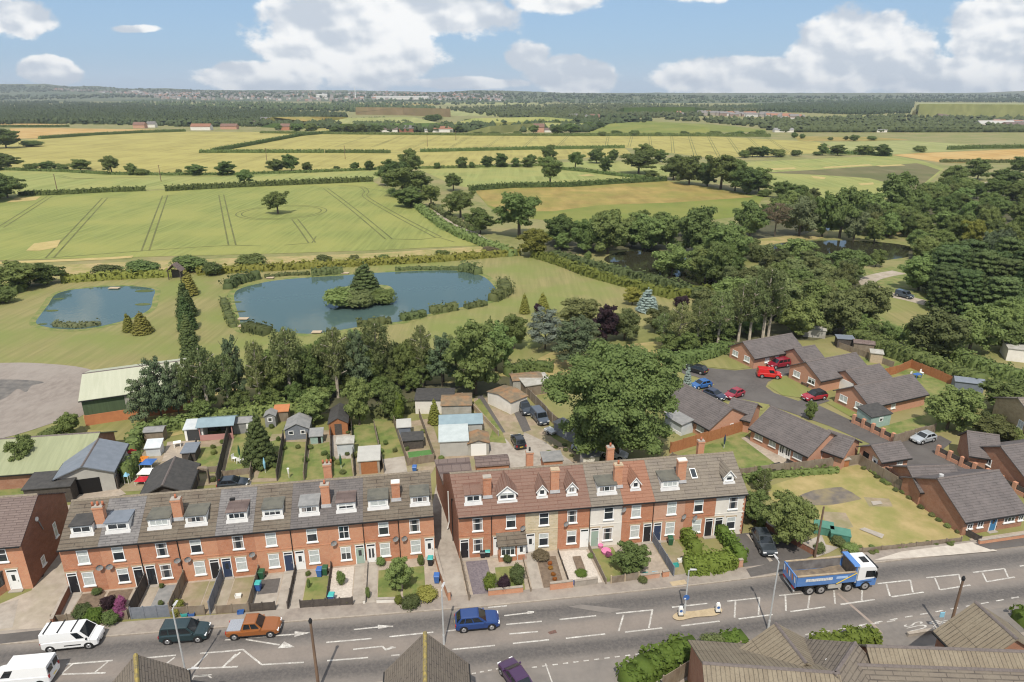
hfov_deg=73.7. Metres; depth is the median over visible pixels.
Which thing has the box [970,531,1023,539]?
bungalow front path
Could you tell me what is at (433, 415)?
conifer
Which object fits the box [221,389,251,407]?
woodland tree
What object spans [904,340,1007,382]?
field strip
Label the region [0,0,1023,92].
sky
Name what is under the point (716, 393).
parked car
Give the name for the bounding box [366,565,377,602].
garden path
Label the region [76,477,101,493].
open doorway
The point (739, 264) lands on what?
woodland tree
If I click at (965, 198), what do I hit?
woodland tree
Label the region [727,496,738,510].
window
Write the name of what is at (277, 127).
hedgerow tree
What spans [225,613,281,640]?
pickup truck
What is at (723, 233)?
broadleaf tree
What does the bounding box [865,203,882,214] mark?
woodland tree
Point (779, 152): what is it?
hedgerow tree
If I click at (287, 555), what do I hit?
door
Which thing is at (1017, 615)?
hedge
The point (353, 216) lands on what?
wheat field
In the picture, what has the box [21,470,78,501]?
lean to
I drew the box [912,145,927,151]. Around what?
hedgerow tree
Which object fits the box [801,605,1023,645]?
lay by
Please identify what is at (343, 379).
woodland tree
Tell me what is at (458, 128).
hedgerow tree
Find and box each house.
[0,492,68,595]
[56,496,109,595]
[97,493,147,588]
[113,653,191,681]
[137,490,184,587]
[176,487,220,581]
[215,484,257,580]
[252,481,294,573]
[290,459,332,572]
[327,475,365,566]
[363,473,400,564]
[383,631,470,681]
[397,470,434,559]
[434,457,492,560]
[487,467,527,562]
[519,447,559,554]
[551,462,591,549]
[582,460,625,548]
[606,442,655,543]
[644,456,687,542]
[674,454,717,538]
[687,639,841,681]
[696,436,748,537]
[739,622,813,665]
[805,639,870,681]
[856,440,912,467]
[857,663,1023,681]
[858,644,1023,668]
[932,601,1023,649]
[992,397,1023,440]
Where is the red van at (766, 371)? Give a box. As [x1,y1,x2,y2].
[756,366,781,379]
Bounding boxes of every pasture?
[476,181,751,210]
[481,181,763,221]
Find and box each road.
[0,546,1023,681]
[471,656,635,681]
[682,366,964,468]
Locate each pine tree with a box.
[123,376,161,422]
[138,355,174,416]
[161,360,187,414]
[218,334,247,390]
[342,328,372,381]
[425,332,458,386]
[550,319,594,361]
[983,230,997,246]
[989,231,1014,249]
[999,227,1016,236]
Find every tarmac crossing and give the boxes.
[0,630,41,643]
[664,573,697,586]
[746,556,802,576]
[975,538,1023,549]
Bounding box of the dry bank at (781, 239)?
[752,231,827,244]
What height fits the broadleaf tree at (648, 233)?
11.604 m
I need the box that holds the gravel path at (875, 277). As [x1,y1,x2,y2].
[859,270,958,314]
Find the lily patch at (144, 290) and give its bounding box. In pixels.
[135,290,153,291]
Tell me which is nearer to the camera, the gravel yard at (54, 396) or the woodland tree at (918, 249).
the gravel yard at (54, 396)
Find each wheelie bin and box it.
[254,580,261,590]
[257,568,265,578]
[315,566,321,576]
[322,564,328,574]
[327,591,334,598]
[412,465,416,470]
[427,555,432,565]
[433,572,439,582]
[480,550,484,557]
[485,549,489,556]
[667,535,673,544]
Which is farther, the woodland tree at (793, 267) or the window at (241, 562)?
the woodland tree at (793, 267)
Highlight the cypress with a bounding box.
[393,392,403,419]
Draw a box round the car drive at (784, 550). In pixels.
[736,531,812,566]
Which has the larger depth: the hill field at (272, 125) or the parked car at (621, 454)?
the hill field at (272, 125)
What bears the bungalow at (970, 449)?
on the ground at (504, 234)
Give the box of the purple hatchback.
[497,656,531,681]
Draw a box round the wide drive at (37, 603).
[0,505,69,630]
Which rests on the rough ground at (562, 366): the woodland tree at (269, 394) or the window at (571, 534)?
the woodland tree at (269, 394)
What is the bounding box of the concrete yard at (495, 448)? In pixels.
[489,439,523,467]
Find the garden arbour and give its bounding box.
[197,466,210,483]
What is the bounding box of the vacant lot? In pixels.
[755,465,962,547]
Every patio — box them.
[162,440,198,460]
[332,433,351,464]
[742,436,785,462]
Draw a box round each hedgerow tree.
[0,153,23,167]
[22,163,38,169]
[34,161,59,168]
[55,164,68,168]
[65,159,91,169]
[98,155,118,171]
[123,163,136,173]
[132,169,149,174]
[183,164,207,174]
[213,161,236,173]
[264,159,287,170]
[273,125,282,129]
[281,154,299,170]
[289,124,303,131]
[302,162,312,170]
[304,123,320,130]
[329,125,341,131]
[340,124,355,131]
[349,162,359,168]
[354,124,368,131]
[364,160,373,168]
[369,125,384,131]
[422,114,441,120]
[433,162,439,167]
[452,125,463,131]
[455,156,467,166]
[480,155,493,165]
[493,153,507,164]
[510,157,520,165]
[520,157,534,166]
[523,154,537,163]
[528,125,538,132]
[541,144,557,159]
[549,124,566,132]
[562,123,579,132]
[568,151,585,166]
[587,148,605,162]
[596,122,604,127]
[598,155,613,171]
[607,149,618,160]
[619,150,658,173]
[629,130,640,134]
[633,143,659,160]
[643,170,659,176]
[654,149,668,161]
[660,154,684,179]
[673,155,701,184]
[696,162,719,185]
[705,154,743,188]
[708,131,721,134]
[721,159,751,190]
[730,166,767,193]
[738,149,750,157]
[745,146,758,156]
[755,130,766,133]
[756,146,774,156]
[757,189,771,196]
[770,149,786,156]
[790,150,802,155]
[817,143,828,154]
[829,145,847,154]
[848,134,859,140]
[853,145,874,153]
[866,136,877,139]
[874,144,892,155]
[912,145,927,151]
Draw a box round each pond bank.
[29,285,160,330]
[227,270,497,335]
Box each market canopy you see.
[123,472,130,483]
[134,476,147,485]
[136,468,152,477]
[139,456,148,467]
[139,459,157,467]
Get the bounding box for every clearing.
[859,263,928,326]
[879,297,931,323]
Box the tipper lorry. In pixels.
[783,551,878,594]
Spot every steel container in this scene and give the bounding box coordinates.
[813,519,833,535]
[829,526,851,543]
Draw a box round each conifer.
[121,314,133,332]
[130,311,155,335]
[174,280,198,317]
[176,294,199,330]
[177,313,199,343]
[178,326,202,361]
[180,269,199,296]
[241,412,277,470]
[427,399,439,425]
[519,293,529,313]
[535,292,549,311]
[920,246,968,292]
[924,269,961,311]
[925,264,960,293]
[942,243,973,266]
[949,268,985,315]
[958,238,990,256]
[958,244,974,261]
[966,248,1002,297]
[975,275,1023,308]
[988,256,1023,276]
[988,280,1023,301]
[991,249,1013,259]
[993,236,1023,258]
[1013,248,1023,259]
[1014,262,1023,293]
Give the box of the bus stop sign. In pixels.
[939,612,945,623]
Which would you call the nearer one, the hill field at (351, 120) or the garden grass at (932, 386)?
the garden grass at (932, 386)
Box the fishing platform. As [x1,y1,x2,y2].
[237,317,248,319]
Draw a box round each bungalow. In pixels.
[662,383,747,435]
[728,333,801,368]
[748,405,837,461]
[787,352,866,390]
[833,374,929,412]
[899,468,1023,534]
[957,430,1000,468]
[980,439,1023,486]
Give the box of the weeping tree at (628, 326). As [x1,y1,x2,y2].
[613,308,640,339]
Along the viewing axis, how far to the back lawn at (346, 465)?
90.70 m
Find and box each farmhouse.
[132,122,147,127]
[146,121,157,127]
[190,123,212,129]
[220,124,238,128]
[280,123,290,129]
[373,96,428,98]
[382,128,398,131]
[399,125,413,131]
[432,126,452,131]
[534,123,544,131]
[772,128,793,131]
[975,120,1013,124]
[1002,122,1023,124]
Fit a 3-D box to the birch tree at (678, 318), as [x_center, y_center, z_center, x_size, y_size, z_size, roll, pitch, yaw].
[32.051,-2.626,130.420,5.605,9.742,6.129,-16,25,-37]
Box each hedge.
[0,124,69,126]
[0,167,378,175]
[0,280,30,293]
[17,185,145,195]
[37,128,185,138]
[59,268,174,283]
[117,450,142,482]
[124,413,183,453]
[164,175,373,190]
[178,398,300,432]
[195,247,520,275]
[199,148,323,152]
[210,130,331,149]
[260,131,552,135]
[325,149,390,152]
[369,398,415,419]
[386,188,518,256]
[414,163,539,168]
[420,144,624,151]
[428,202,473,229]
[467,175,666,190]
[502,358,554,376]
[529,250,714,298]
[547,249,711,298]
[553,132,770,136]
[561,166,645,177]
[615,632,695,681]
[672,337,735,364]
[680,526,704,554]
[682,546,738,576]
[714,524,748,562]
[719,627,749,642]
[742,464,839,482]
[809,624,882,644]
[823,150,891,156]
[843,325,988,380]
[902,323,1023,381]
[939,159,1015,162]
[946,143,1023,149]
[1009,602,1023,627]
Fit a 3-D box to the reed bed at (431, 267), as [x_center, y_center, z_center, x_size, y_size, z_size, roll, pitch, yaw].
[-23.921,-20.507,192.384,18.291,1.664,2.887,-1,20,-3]
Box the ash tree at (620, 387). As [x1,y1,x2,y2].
[540,338,686,459]
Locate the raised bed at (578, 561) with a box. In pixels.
[572,556,584,568]
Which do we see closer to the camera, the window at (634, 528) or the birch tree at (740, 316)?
the window at (634, 528)
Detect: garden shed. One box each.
[142,425,167,442]
[144,438,163,456]
[180,442,200,460]
[182,418,207,440]
[233,416,252,433]
[263,408,277,426]
[274,404,289,421]
[283,412,311,439]
[309,427,323,443]
[327,403,349,435]
[336,435,354,455]
[357,445,380,473]
[396,418,410,435]
[401,431,423,448]
[414,388,454,413]
[438,423,468,456]
[439,413,482,431]
[440,393,471,414]
[467,429,489,455]
[474,454,509,469]
[486,385,528,413]
[509,371,542,389]
[519,372,547,394]
[540,450,563,464]
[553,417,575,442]
[580,448,600,461]
[803,326,826,338]
[834,334,854,347]
[837,457,851,466]
[852,339,875,352]
[856,402,892,426]
[868,348,883,363]
[951,376,984,392]
[999,340,1023,362]
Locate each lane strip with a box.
[478,395,504,432]
[514,411,530,431]
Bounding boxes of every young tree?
[751,466,770,488]
[753,468,772,501]
[804,400,817,419]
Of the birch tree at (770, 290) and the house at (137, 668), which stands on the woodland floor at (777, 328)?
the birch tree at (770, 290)
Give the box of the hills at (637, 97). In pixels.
[557,95,824,102]
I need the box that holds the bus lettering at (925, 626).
[904,622,926,630]
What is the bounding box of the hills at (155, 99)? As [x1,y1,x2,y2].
[0,84,1023,101]
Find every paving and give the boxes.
[559,550,601,582]
[670,580,686,585]
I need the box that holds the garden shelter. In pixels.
[166,262,184,279]
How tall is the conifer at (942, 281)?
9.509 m
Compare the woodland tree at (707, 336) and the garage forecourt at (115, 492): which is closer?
the garage forecourt at (115, 492)
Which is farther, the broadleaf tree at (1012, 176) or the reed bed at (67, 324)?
the broadleaf tree at (1012, 176)
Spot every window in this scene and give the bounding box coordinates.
[0,549,9,563]
[0,570,7,595]
[40,554,47,567]
[52,521,59,538]
[75,549,91,565]
[80,570,96,587]
[110,546,126,561]
[115,567,131,583]
[154,542,169,557]
[158,562,173,579]
[160,630,166,634]
[168,630,176,634]
[178,629,189,633]
[189,539,203,554]
[192,559,207,575]
[230,535,244,550]
[234,555,248,571]
[265,532,277,547]
[267,552,280,568]
[305,528,318,543]
[307,548,320,564]
[337,525,350,540]
[339,545,352,561]
[378,521,389,536]
[378,541,390,557]
[409,519,420,533]
[409,538,421,554]
[471,518,483,532]
[472,537,483,552]
[505,515,516,529]
[538,512,549,526]
[538,531,549,547]
[566,529,576,544]
[567,510,577,523]
[602,526,613,541]
[603,507,613,520]
[629,523,640,538]
[630,504,641,518]
[664,520,675,535]
[666,501,677,515]
[692,518,702,532]
[693,499,703,513]
[695,425,703,432]
[726,515,736,529]
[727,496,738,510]
[732,350,737,357]
[743,355,749,362]
[754,433,762,442]
[768,440,775,448]
[792,370,799,378]
[792,452,802,460]
[807,376,814,385]
[839,394,847,403]
[853,401,862,409]
[966,523,973,530]
[976,522,983,528]
[985,460,991,467]
[1002,517,1014,523]
[1016,419,1023,429]
[1017,515,1023,521]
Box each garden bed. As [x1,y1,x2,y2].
[70,591,106,613]
[102,589,132,611]
[151,584,175,605]
[180,581,208,606]
[227,576,253,604]
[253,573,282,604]
[330,566,353,597]
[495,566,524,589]
[537,556,561,587]
[653,541,684,574]
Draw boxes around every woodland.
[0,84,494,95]
[0,93,504,99]
[0,100,347,123]
[3,115,341,128]
[104,99,440,111]
[331,95,915,105]
[331,113,651,131]
[351,116,412,124]
[405,90,1023,98]
[446,102,768,117]
[664,113,1023,131]
[718,97,1023,114]
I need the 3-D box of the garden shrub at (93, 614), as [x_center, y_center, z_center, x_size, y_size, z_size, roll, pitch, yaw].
[-39.240,25.806,64.078,1.921,1.669,1.849,-2,20,-6]
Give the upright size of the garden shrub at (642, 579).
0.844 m
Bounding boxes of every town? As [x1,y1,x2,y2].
[53,88,504,100]
[676,110,804,118]
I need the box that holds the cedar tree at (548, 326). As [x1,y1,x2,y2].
[527,306,563,348]
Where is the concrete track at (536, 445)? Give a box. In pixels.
[515,433,572,465]
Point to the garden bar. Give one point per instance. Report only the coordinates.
(213, 423)
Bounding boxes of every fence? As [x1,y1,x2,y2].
[50,610,128,621]
[115,450,127,488]
[127,572,147,618]
[128,604,169,618]
[167,569,185,616]
[169,604,205,615]
[187,438,196,460]
[199,466,216,472]
[207,566,222,614]
[214,602,248,613]
[215,426,230,482]
[221,467,252,476]
[247,564,258,611]
[248,461,251,480]
[248,601,275,611]
[275,430,283,480]
[286,564,295,608]
[299,598,325,607]
[303,434,307,479]
[325,561,331,605]
[326,596,352,605]
[329,409,331,458]
[351,420,354,475]
[373,420,383,472]
[392,418,407,465]
[407,453,433,465]
[419,409,434,459]
[460,551,469,599]
[462,392,498,435]
[523,557,531,591]
[527,387,559,423]
[557,548,568,579]
[588,542,606,583]
[610,571,639,583]
[652,532,674,575]
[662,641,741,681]
[669,421,742,452]
[739,455,859,474]
[838,342,894,366]
[842,536,962,554]
[858,453,902,489]
[885,359,952,383]
[893,423,936,441]
[965,529,982,540]
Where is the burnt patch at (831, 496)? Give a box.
[800,487,860,504]
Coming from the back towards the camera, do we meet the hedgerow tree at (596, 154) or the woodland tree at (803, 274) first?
the hedgerow tree at (596, 154)
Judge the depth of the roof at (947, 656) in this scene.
51.76 m
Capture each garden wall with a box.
[49,585,70,621]
[362,560,367,603]
[376,596,421,602]
[434,548,450,600]
[488,585,522,595]
[550,579,572,589]
[574,576,597,586]
[640,571,659,578]
[662,569,669,576]
[738,558,743,567]
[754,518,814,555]
[906,628,933,636]
[978,532,1023,543]
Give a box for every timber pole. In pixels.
[308,618,319,681]
[813,506,824,557]
[951,576,965,617]
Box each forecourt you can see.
[76,488,125,498]
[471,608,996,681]
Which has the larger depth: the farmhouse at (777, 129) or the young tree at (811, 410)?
the farmhouse at (777, 129)
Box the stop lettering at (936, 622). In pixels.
[929,620,946,626]
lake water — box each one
[604,250,721,285]
[758,240,910,264]
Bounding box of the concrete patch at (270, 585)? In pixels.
[257,578,279,594]
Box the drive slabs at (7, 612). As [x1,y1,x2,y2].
[0,599,18,628]
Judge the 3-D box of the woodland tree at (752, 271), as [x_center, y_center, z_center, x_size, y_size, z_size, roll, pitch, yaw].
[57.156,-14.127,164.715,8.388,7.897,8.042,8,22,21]
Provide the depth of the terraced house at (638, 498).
74.93 m
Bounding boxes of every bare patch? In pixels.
[823,511,852,527]
[864,497,892,506]
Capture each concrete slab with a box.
[860,527,883,537]
[871,501,882,504]
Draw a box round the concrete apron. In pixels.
[876,542,996,559]
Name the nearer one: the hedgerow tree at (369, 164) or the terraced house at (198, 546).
the terraced house at (198, 546)
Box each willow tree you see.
[778,195,821,235]
[843,207,869,240]
[960,219,992,240]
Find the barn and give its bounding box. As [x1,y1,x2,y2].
[78,358,191,425]
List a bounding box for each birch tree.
[175,357,200,402]
[177,345,225,402]
[208,352,238,406]
[243,339,270,393]
[268,326,307,384]
[311,327,354,397]
[360,321,397,364]
[406,325,433,385]
[651,313,673,345]
[665,301,699,349]
[686,298,709,335]
[707,290,734,342]
[729,283,755,341]
[740,275,770,339]
[751,265,792,337]
[762,273,786,336]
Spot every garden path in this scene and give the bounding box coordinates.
[61,592,82,614]
[125,589,135,618]
[138,587,157,606]
[201,581,214,613]
[212,579,233,612]
[276,573,292,609]
[289,572,305,608]
[353,566,363,603]
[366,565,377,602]
[424,558,437,596]
[526,555,542,588]
[636,544,662,575]
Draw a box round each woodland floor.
[216,376,509,417]
[544,232,692,253]
[672,276,861,353]
[736,199,856,238]
[909,191,1017,324]
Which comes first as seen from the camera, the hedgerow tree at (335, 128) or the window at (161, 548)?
the window at (161, 548)
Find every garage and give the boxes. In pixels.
[52,438,129,493]
[140,456,200,493]
[729,397,762,432]
[784,344,824,364]
[820,429,862,469]
[837,363,892,388]
[889,464,957,504]
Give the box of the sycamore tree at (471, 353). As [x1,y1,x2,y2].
[441,318,504,393]
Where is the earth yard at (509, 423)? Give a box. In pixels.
[433,397,580,469]
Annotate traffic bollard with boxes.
[677,606,683,616]
[714,602,720,612]
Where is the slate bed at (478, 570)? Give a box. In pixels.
[466,560,489,594]
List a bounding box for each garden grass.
[859,355,955,413]
[879,410,1009,441]
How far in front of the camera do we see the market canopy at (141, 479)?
86.89 m
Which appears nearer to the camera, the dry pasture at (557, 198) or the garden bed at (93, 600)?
the garden bed at (93, 600)
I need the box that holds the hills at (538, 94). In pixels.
[354,90,727,101]
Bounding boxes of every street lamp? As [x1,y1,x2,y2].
[172,600,185,668]
[441,582,444,644]
[683,568,696,613]
[767,554,779,627]
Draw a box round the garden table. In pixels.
[173,440,180,447]
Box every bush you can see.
[89,264,122,272]
[121,259,160,272]
[168,254,207,270]
[202,261,221,274]
[234,253,267,264]
[316,254,332,261]
[349,254,359,259]
[384,556,413,589]
[434,250,449,254]
[481,246,499,251]
[609,540,651,573]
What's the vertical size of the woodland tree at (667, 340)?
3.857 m
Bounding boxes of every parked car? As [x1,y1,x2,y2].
[216,475,249,487]
[510,434,526,448]
[519,399,531,415]
[530,405,549,425]
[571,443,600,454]
[600,448,628,459]
[684,363,708,374]
[691,378,712,389]
[703,387,726,400]
[724,386,745,398]
[751,527,777,555]
[767,356,790,369]
[801,388,828,400]
[895,288,913,298]
[910,429,937,444]
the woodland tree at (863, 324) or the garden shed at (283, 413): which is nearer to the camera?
the garden shed at (283, 413)
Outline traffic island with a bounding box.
[673,608,721,619]
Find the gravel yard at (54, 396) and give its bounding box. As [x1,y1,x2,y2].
[0,363,90,437]
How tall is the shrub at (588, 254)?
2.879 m
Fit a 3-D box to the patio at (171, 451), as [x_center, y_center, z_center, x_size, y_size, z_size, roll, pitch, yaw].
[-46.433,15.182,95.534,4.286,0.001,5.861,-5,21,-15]
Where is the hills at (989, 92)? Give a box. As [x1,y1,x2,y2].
[655,91,1023,92]
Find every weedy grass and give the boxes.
[474,398,505,442]
[541,426,579,454]
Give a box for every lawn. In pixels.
[0,255,692,384]
[0,488,23,495]
[83,417,185,442]
[197,446,226,472]
[225,432,271,471]
[258,440,280,477]
[278,442,305,481]
[303,576,328,599]
[305,442,329,479]
[332,458,352,477]
[352,425,377,452]
[373,416,403,458]
[378,570,400,596]
[403,566,424,595]
[592,547,628,581]
[677,372,704,389]
[681,432,773,482]
[700,357,748,368]
[702,545,710,554]
[725,399,768,409]
[768,376,810,397]
[826,402,856,416]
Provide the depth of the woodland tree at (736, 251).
189.51 m
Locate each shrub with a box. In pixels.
[0,289,16,302]
[19,140,44,146]
[36,425,64,435]
[70,602,92,619]
[82,606,104,623]
[91,587,102,594]
[98,594,116,610]
[100,609,119,626]
[112,604,126,617]
[113,595,126,606]
[170,606,179,617]
[172,598,184,606]
[322,286,354,306]
[336,570,345,584]
[343,289,374,307]
[365,587,369,597]
[370,288,397,303]
[375,556,384,566]
[394,594,401,604]
[399,593,420,611]
[416,584,438,602]
[417,555,424,564]
[482,571,496,589]
[497,573,510,588]
[502,554,512,563]
[509,562,525,584]
[531,548,549,561]
[575,568,587,577]
[584,251,591,258]
[605,551,611,557]
[637,575,647,583]
[673,295,689,305]
[698,632,724,641]
[748,243,775,261]
[756,518,766,526]
[813,542,825,554]
[831,535,845,546]
[840,542,859,552]
[958,177,985,184]
[979,409,991,416]
[1011,426,1023,440]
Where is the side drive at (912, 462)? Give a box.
[907,459,918,464]
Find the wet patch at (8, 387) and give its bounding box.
[0,379,43,399]
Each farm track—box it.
[0,255,133,263]
[434,210,487,239]
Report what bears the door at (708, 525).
in the terraced house at (700, 493)
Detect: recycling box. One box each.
[235,593,241,598]
[237,609,243,614]
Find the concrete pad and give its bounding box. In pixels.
[805,535,837,556]
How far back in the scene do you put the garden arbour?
86.84 m
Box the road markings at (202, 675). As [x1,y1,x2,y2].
[192,674,211,678]
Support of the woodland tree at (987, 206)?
on the ground at (504, 234)
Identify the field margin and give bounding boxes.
[4,246,482,283]
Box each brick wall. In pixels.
[851,414,895,441]
[884,465,891,472]
[935,445,1023,497]
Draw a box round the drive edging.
[746,534,772,560]
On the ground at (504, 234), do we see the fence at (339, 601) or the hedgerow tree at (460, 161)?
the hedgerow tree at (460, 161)
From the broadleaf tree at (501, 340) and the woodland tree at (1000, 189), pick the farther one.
the woodland tree at (1000, 189)
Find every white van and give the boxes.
[0,652,59,681]
[38,618,104,652]
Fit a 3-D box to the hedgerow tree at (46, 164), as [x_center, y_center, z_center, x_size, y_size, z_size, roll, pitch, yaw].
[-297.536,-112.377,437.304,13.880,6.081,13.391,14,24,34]
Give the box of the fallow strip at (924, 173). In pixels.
[768,163,939,201]
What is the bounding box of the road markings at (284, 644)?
[62,565,1023,681]
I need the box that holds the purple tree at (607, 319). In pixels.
[592,303,619,340]
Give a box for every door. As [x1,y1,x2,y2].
[4,567,23,592]
[64,571,81,595]
[131,565,142,588]
[143,563,158,587]
[186,430,200,440]
[207,557,219,581]
[219,556,234,580]
[282,550,293,573]
[293,549,306,572]
[334,424,341,434]
[354,543,364,566]
[361,461,377,473]
[365,542,376,564]
[423,536,434,559]
[459,537,470,560]
[471,444,485,455]
[492,535,497,557]
[526,532,535,554]
[579,527,588,549]
[590,526,599,548]
[641,522,652,543]
[652,521,662,542]
[702,516,714,538]
[712,516,723,537]
[778,445,784,457]
[784,448,790,458]
[839,379,853,388]
[872,455,878,463]
[987,520,997,533]
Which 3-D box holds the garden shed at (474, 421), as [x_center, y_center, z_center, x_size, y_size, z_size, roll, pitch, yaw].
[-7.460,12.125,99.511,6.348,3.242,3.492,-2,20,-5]
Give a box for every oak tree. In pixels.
[235,169,253,181]
[261,191,288,213]
[419,184,440,203]
[441,190,476,217]
[444,173,462,190]
[491,191,542,234]
[537,156,562,181]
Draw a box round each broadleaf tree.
[0,128,20,147]
[0,173,27,197]
[0,178,11,198]
[0,260,46,285]
[2,434,34,461]
[31,262,66,283]
[53,412,78,432]
[250,354,287,394]
[295,386,330,422]
[298,347,331,390]
[339,377,374,424]
[374,159,410,179]
[377,380,406,419]
[380,167,424,188]
[391,185,426,206]
[392,339,420,385]
[397,148,424,169]
[410,174,432,189]
[462,207,495,233]
[482,319,517,370]
[500,313,527,348]
[515,228,552,251]
[543,213,575,243]
[555,296,601,320]
[569,314,600,336]
[570,218,599,252]
[590,208,632,253]
[622,287,642,304]
[627,214,666,249]
[643,305,674,329]
[651,243,693,274]
[658,213,679,246]
[674,205,723,248]
[675,331,700,350]
[688,247,711,280]
[690,286,725,317]
[698,239,735,283]
[701,220,753,256]
[711,276,750,312]
[732,199,769,236]
[745,489,771,522]
[755,167,776,190]
[758,489,819,544]
[762,203,792,236]
[771,180,791,194]
[774,238,818,258]
[774,296,826,335]
[783,276,802,298]
[785,184,805,198]
[797,279,832,311]
[799,249,817,261]
[809,190,837,236]
[819,288,870,333]
[824,186,867,238]
[824,248,876,276]
[843,280,893,320]
[858,192,891,211]
[864,218,886,242]
[870,249,888,266]
[876,170,925,205]
[897,253,938,290]
[905,306,973,355]
[924,384,986,431]
[940,165,972,177]
[957,303,1010,351]
[957,388,984,407]
[965,158,993,178]
[972,414,1018,440]
[978,377,1023,404]
[982,168,1023,183]
[990,321,1023,345]
[1007,156,1023,172]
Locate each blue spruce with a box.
[633,287,657,313]
[683,367,691,386]
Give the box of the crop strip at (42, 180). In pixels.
[0,170,378,193]
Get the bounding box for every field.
[0,124,65,124]
[0,132,630,172]
[0,182,476,259]
[10,128,151,138]
[230,134,829,157]
[261,123,439,127]
[267,117,347,122]
[334,117,436,123]
[356,107,450,116]
[419,166,656,186]
[431,103,549,104]
[450,110,496,115]
[453,117,572,125]
[468,123,582,132]
[539,160,669,175]
[589,122,709,133]
[590,121,765,131]
[617,107,710,112]
[746,155,943,198]
[795,136,907,140]
[824,141,983,153]
[896,149,1023,161]
[916,104,1023,118]
[917,103,1023,103]
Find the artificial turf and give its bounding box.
[408,450,431,457]
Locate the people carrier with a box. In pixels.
[158,617,211,644]
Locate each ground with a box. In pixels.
[0,102,1023,623]
[45,557,440,623]
[83,341,666,436]
[119,419,437,491]
[346,285,393,305]
[460,540,674,594]
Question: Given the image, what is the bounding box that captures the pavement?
[0,540,977,641]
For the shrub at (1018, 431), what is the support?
on the garden grass at (912, 423)
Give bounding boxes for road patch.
[570,604,622,612]
[837,593,882,633]
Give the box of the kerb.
[0,546,1021,644]
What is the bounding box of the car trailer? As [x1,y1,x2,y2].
[544,426,556,434]
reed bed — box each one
[50,318,100,327]
[218,269,262,289]
[218,295,239,327]
[239,319,275,336]
[264,270,309,277]
[311,264,342,275]
[355,316,391,326]
[395,265,457,270]
[398,308,426,320]
[428,300,458,313]
[457,260,482,274]
[463,298,487,309]
[485,276,515,301]
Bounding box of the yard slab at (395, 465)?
[383,456,406,473]
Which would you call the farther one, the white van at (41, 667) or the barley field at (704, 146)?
the barley field at (704, 146)
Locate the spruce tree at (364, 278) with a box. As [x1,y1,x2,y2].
[348,261,384,302]
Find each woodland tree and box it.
[182,397,217,416]
[197,363,219,403]
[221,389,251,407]
[243,349,271,387]
[252,385,284,403]
[276,357,298,391]
[282,380,305,402]
[289,344,309,383]
[307,386,331,397]
[308,335,332,375]
[318,375,336,393]
[332,348,354,380]
[335,374,353,388]
[343,329,372,359]
[354,348,384,382]
[367,376,394,396]
[380,365,401,385]
[381,342,409,383]
[403,367,422,391]
[418,349,436,383]
[435,337,451,381]
[447,333,457,365]
[553,232,572,249]
[596,210,607,216]
[622,217,634,228]
[624,227,638,246]
[628,211,642,219]
[638,210,650,217]
[652,211,670,218]
[655,332,680,351]
[682,327,702,339]
[688,244,709,257]
[699,327,717,342]
[701,320,714,327]
[711,322,737,341]
[718,266,738,279]
[725,239,745,256]
[727,320,742,335]
[730,255,746,270]
[732,266,764,278]
[738,230,747,237]
[742,314,762,333]
[744,273,759,287]
[746,238,760,255]
[759,254,781,266]
[761,204,774,219]
[767,269,798,282]
[768,259,788,270]
[769,193,787,206]
[769,248,794,261]
[771,199,790,217]
[783,190,800,204]
[786,257,810,270]
[787,264,805,270]
[787,268,813,281]
[793,279,808,284]
[797,282,810,298]
[801,192,814,200]
[802,185,809,194]
[802,255,823,268]
[804,276,821,280]
[806,187,821,197]
[810,268,833,278]
[814,263,836,276]
[815,252,831,264]
[820,277,837,310]
[829,275,853,288]
[830,260,858,283]
[834,278,851,290]
[838,257,862,280]
[854,318,869,329]
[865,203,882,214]
[866,318,881,325]
[866,324,883,336]
[869,211,882,219]
[878,323,896,340]
[879,209,899,235]
[879,320,892,327]
[880,212,903,237]
[884,203,897,209]
[891,204,907,212]
[892,326,907,341]
[899,210,911,218]
[899,214,917,236]
[905,229,929,246]
[906,206,917,212]
[906,333,922,349]
[909,200,922,213]
[910,235,938,256]
[912,214,931,231]
[912,242,930,256]
[917,197,930,212]
[918,195,931,211]
[920,185,933,195]
[920,212,936,228]
[921,248,935,254]
[925,216,935,231]
[927,227,941,236]
[929,196,957,213]
[930,228,958,241]
[931,182,950,192]
[932,186,944,192]
[932,191,948,199]
[932,206,951,222]
[933,211,957,229]
[938,176,954,184]
[941,179,951,184]
[947,212,976,239]
[949,183,965,193]
[949,193,965,212]
[952,187,975,197]
[955,192,973,209]
[956,200,980,218]
[959,179,974,195]
[971,183,988,198]
[975,203,995,229]
[978,191,1002,200]
[978,206,1006,222]
[979,196,998,204]
[981,219,1008,236]
[987,180,1001,192]
[991,197,1012,217]
[992,303,1023,325]
[993,296,1023,320]
[996,180,1011,194]
[999,222,1023,240]
[1001,196,1016,204]
[1002,183,1022,200]
[1007,202,1023,219]
[1007,216,1023,230]
[1013,186,1023,199]
[1016,194,1023,204]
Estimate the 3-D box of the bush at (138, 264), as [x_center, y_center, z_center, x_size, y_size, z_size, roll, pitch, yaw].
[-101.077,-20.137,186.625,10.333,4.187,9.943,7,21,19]
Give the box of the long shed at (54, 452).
[0,431,116,489]
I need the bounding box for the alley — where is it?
[433,487,466,596]
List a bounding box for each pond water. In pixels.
[36,286,154,328]
[234,270,494,333]
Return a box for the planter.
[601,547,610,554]
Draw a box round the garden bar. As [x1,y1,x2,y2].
[195,415,237,440]
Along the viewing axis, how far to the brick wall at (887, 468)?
88.56 m
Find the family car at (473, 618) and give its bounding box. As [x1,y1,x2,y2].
[454,607,499,632]

